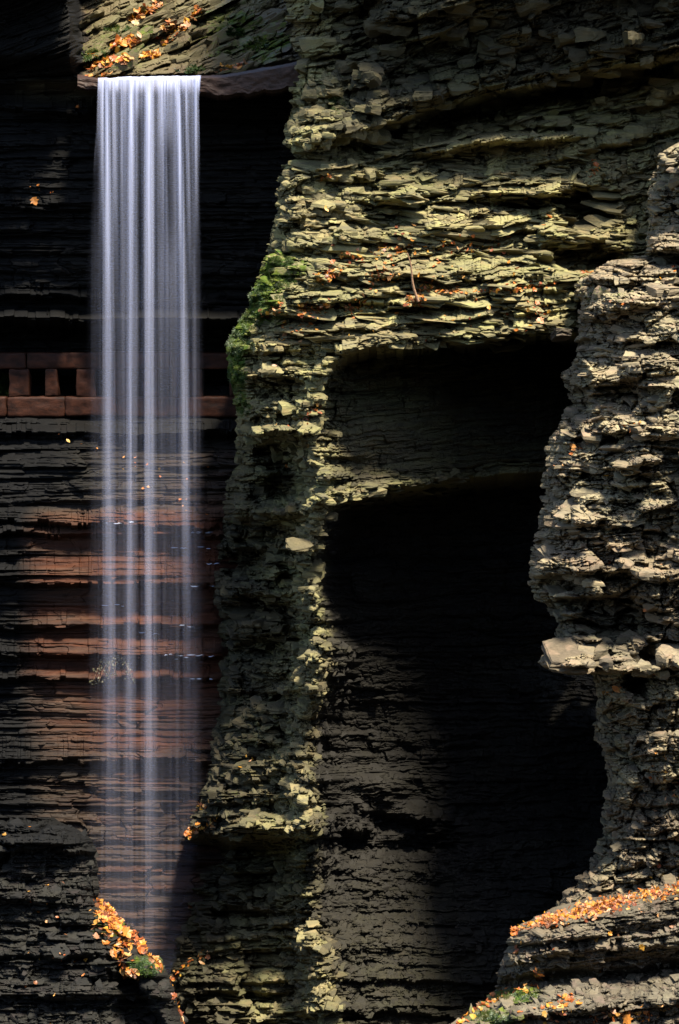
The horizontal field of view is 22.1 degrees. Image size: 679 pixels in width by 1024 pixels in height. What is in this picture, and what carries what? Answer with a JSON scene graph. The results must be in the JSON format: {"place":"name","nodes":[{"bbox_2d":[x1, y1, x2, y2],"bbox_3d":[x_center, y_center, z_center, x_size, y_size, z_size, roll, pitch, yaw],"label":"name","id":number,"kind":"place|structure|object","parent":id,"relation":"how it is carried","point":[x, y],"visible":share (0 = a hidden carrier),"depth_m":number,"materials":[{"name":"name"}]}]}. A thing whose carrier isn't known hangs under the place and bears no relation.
{"place":"outdoors","nodes":[
{"label":"outdoors","id":0,"kind":"place"},
{"bbox_2d":[0,818,183,1023],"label":"spur cliff","id":1,"kind":"structure","parent":0,"point":[65,993],"depth_m":37.27,"materials":[{"name":"grey stone"}]},
{"bbox_2d":[3,826,90,1023],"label":"leaf litter","id":2,"kind":"object","parent":1,"relation":"on","point":[85,960],"visible":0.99,"depth_m":37.15,"materials":[{"name":"orange plant"}]},
{"bbox_2d":[0,818,187,1023],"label":"shale rubble","id":3,"kind":"object","parent":1,"relation":"on","point":[73,935],"visible":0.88,"depth_m":37.20,"materials":[{"name":"grey stone"}]},
{"bbox_2d":[120,967,124,975],"bbox_3d":[-4.641,9.814,37.086,0.108,0.191,0.074,2,7,18],"label":"fallen leaf","id":4,"kind":"object","parent":1,"relation":"on","point":[122,971],"visible":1,"depth_m":37.09,"materials":[{"name":"brown plant"}]},
{"bbox_2d":[104,921,163,976],"bbox_3d":[-4.686,10.222,40.327,1.287,3.563,7.780,-1,7,-5],"label":"moss","id":5,"kind":"object","parent":1,"relation":"on","point":[150,967],"visible":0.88,"depth_m":36.91,"materials":[{"name":"green plant"}]},
{"bbox_2d":[122,927,132,937],"bbox_3d":[-4.580,9.095,37.503,0.277,0.226,0.130,-4,8,-28],"label":"fallen leaf","id":6,"kind":"object","parent":5,"relation":"on","point":[126,931],"visible":1,"depth_m":37.51,"materials":[{"name":"orange plant"}]},
{"bbox_2d":[91,895,184,1023],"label":"leaf litter","id":7,"kind":"object","parent":1,"relation":"on","point":[110,917],"visible":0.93,"depth_m":37.51,"materials":[{"name":"orange plant"}]},
{"bbox_2d":[0,0,301,1004],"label":"back cliff","id":8,"kind":"structure","parent":0,"point":[148,878],"depth_m":45.39,"materials":[{"name":"brown stone"}]},
{"bbox_2d":[30,197,38,204],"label":"fallen leaf","id":9,"kind":"object","parent":8,"relation":"attached to","point":[33,200],"visible":1,"depth_m":45.07,"materials":[{"name":"orange plant"}]},
{"bbox_2d":[89,654,134,684],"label":"plant","id":10,"kind":"object","parent":8,"relation":"attached to","point":[111,660],"visible":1,"depth_m":44.95,"materials":[{"name":"grey plant"}]},
{"bbox_2d":[0,351,236,417],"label":"stone parapet","id":11,"kind":"structure","parent":8,"relation":"on","point":[86,400],"depth_m":46.17,"materials":[{"name":"red stone"}]},
{"bbox_2d":[30,184,208,514],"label":"leaf litter","id":12,"kind":"object","parent":8,"relation":"on","point":[114,441],"visible":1,"depth_m":44.96,"materials":[{"name":"orange plant"}]},
{"bbox_2d":[0,23,268,395],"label":"moss","id":13,"kind":"object","parent":8,"relation":"on","point":[193,68],"visible":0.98,"depth_m":45.94,"materials":[{"name":"green plant"}]},
{"bbox_2d":[0,91,271,825],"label":"shale rubble","id":14,"kind":"object","parent":8,"relation":"on","point":[118,242],"visible":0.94,"depth_m":45.65,"materials":[{"name":"brown stone"}]},
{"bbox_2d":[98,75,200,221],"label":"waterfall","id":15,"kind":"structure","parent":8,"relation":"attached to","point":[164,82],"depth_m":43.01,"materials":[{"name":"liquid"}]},
{"bbox_2d":[101,395,218,679],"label":"water","id":16,"kind":"structure","parent":8,"relation":"on","point":[191,586],"depth_m":44.84,"materials":[{"name":"liquid"}]},
{"bbox_2d":[82,0,247,77],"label":"leaf litter","id":17,"kind":"object","parent":8,"relation":"on","point":[127,40],"visible":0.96,"depth_m":45.65,"materials":[{"name":"orange plant"}]},
{"bbox_2d":[79,0,295,77],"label":"shale rubble","id":18,"kind":"object","parent":8,"relation":"on","point":[150,23],"visible":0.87,"depth_m":46.15,"materials":[{"name":"brown stone"}]},
{"bbox_2d":[78,61,299,100],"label":"lip slab","id":19,"kind":"structure","parent":8,"relation":"attached to","point":[275,80],"depth_m":43.22,"materials":[{"name":"brown stone"}]},
{"bbox_2d":[169,0,678,1023],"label":"cliff","id":20,"kind":"structure","parent":0,"point":[489,418],"depth_m":43.62,"materials":[{"name":"grey stone"}]},
{"bbox_2d":[170,754,270,980],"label":"leaf litter","id":21,"kind":"object","parent":20,"relation":"on","point":[172,977],"visible":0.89,"depth_m":43.00,"materials":[{"name":"orange plant"}]},
{"bbox_2d":[226,96,344,414],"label":"moss","id":22,"kind":"object","parent":20,"relation":"on","point":[258,296],"visible":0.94,"depth_m":41.30,"materials":[{"name":"green plant"}]},
{"bbox_2d":[285,537,313,551],"bbox_3d":[-0.902,0.752,39.263,0.648,0.091,0.672,5,26,-6],"label":"rock slab","id":23,"kind":"object","parent":20,"relation":"attached to","point":[293,544],"visible":1,"depth_m":39.22,"materials":[{"name":"beige stone"}]},
{"bbox_2d":[169,81,555,1023],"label":"shale rubble","id":24,"kind":"object","parent":20,"relation":"on","point":[281,707],"visible":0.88,"depth_m":41.98,"materials":[{"name":"stone"}]},
{"bbox_2d":[255,159,622,468],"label":"leaf litter","id":25,"kind":"object","parent":20,"relation":"on","point":[410,297],"visible":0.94,"depth_m":40.26,"materials":[{"name":"orange plant"}]},
{"bbox_2d":[407,253,419,301],"bbox_3d":[1.652,-5.292,39.143,0.408,1.100,0.084,-6,9,-42],"label":"twig","id":26,"kind":"object","parent":25,"relation":"on","point":[415,293],"visible":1,"depth_m":39.16,"materials":[{"name":"wood"}]},
{"bbox_2d":[255,58,652,353],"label":"shale rubble","id":27,"kind":"object","parent":20,"relation":"on","point":[604,200],"visible":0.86,"depth_m":41.33,"materials":[{"name":"beige stone"}]},
{"bbox_2d":[292,0,678,147],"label":"shale rubble","id":28,"kind":"object","parent":20,"relation":"on","point":[657,97],"visible":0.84,"depth_m":41.66,"materials":[{"name":"grey stone"}]},
{"bbox_2d":[464,882,678,1023],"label":"fore cliff","id":29,"kind":"structure","parent":0,"point":[667,908],"depth_m":34.27,"materials":[{"name":"grey stone"}]},
{"bbox_2d":[474,989,537,1023],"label":"moss","id":30,"kind":"object","parent":29,"relation":"on","point":[497,1015],"visible":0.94,"depth_m":34.19,"materials":[{"name":"plant"}]},
{"bbox_2d":[451,916,678,1023],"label":"shale rubble","id":31,"kind":"object","parent":29,"relation":"on","point":[579,985],"visible":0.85,"depth_m":34.17,"materials":[{"name":"grey stone"}]},
{"bbox_2d":[456,905,678,1023],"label":"leaf litter","id":32,"kind":"object","parent":29,"relation":"on","point":[565,996],"visible":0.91,"depth_m":33.15,"materials":[{"name":"orange plant"}]},
{"bbox_2d":[511,881,678,936],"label":"leaf litter","id":33,"kind":"object","parent":29,"relation":"on","point":[591,908],"visible":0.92,"depth_m":35.24,"materials":[{"name":"orange plant"}]},
{"bbox_2d":[622,1014,632,1023],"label":"fallen leaf","id":34,"kind":"object","parent":29,"relation":"on","point":[627,1018],"visible":1,"depth_m":32.70,"materials":[{"name":"orange plant"}]},
{"bbox_2d":[529,143,678,906],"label":"pillar cliff","id":35,"kind":"structure","parent":0,"point":[570,477],"depth_m":37.16,"materials":[{"name":"stone"}]},
{"bbox_2d":[536,316,543,323],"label":"fallen leaf","id":36,"kind":"object","parent":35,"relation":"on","point":[539,319],"visible":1,"depth_m":40.26,"materials":[{"name":"plant"}]},
{"bbox_2d":[550,328,571,341],"bbox_3d":[5.065,-4.035,39.620,0.464,0.197,0.632,1,-11,-17],"label":"rock slab","id":37,"kind":"object","parent":35,"relation":"attached to","point":[560,334],"visible":1,"depth_m":39.44,"materials":[{"name":"grey stone"}]},
{"bbox_2d":[541,637,588,673],"bbox_3d":[4.803,3.011,36.657,0.986,0.302,1.276,0,24,-6],"label":"rock slab","id":38,"kind":"object","parent":35,"relation":"attached to","point":[557,651],"visible":0.85,"depth_m":36.46,"materials":[{"name":"beige stone"}]},
{"bbox_2d":[527,151,678,905],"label":"shale rubble","id":39,"kind":"object","parent":35,"relation":"on","point":[662,652],"visible":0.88,"depth_m":37.16,"materials":[{"name":"grey stone"}]},
{"bbox_2d":[553,265,678,891],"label":"leaf litter","id":40,"kind":"object","parent":35,"relation":"on","point":[603,692],"visible":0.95,"depth_m":36.77,"materials":[{"name":"orange plant"}]},
{"bbox_2d":[612,686,619,692],"bbox_3d":[5.936,3.796,37.174,0.212,0.132,0.065,4,8,33],"label":"fallen leaf","id":41,"kind":"object","parent":35,"relation":"attached to","point":[615,689],"visible":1,"depth_m":37.18,"materials":[{"name":"brown plant"}]}
]}

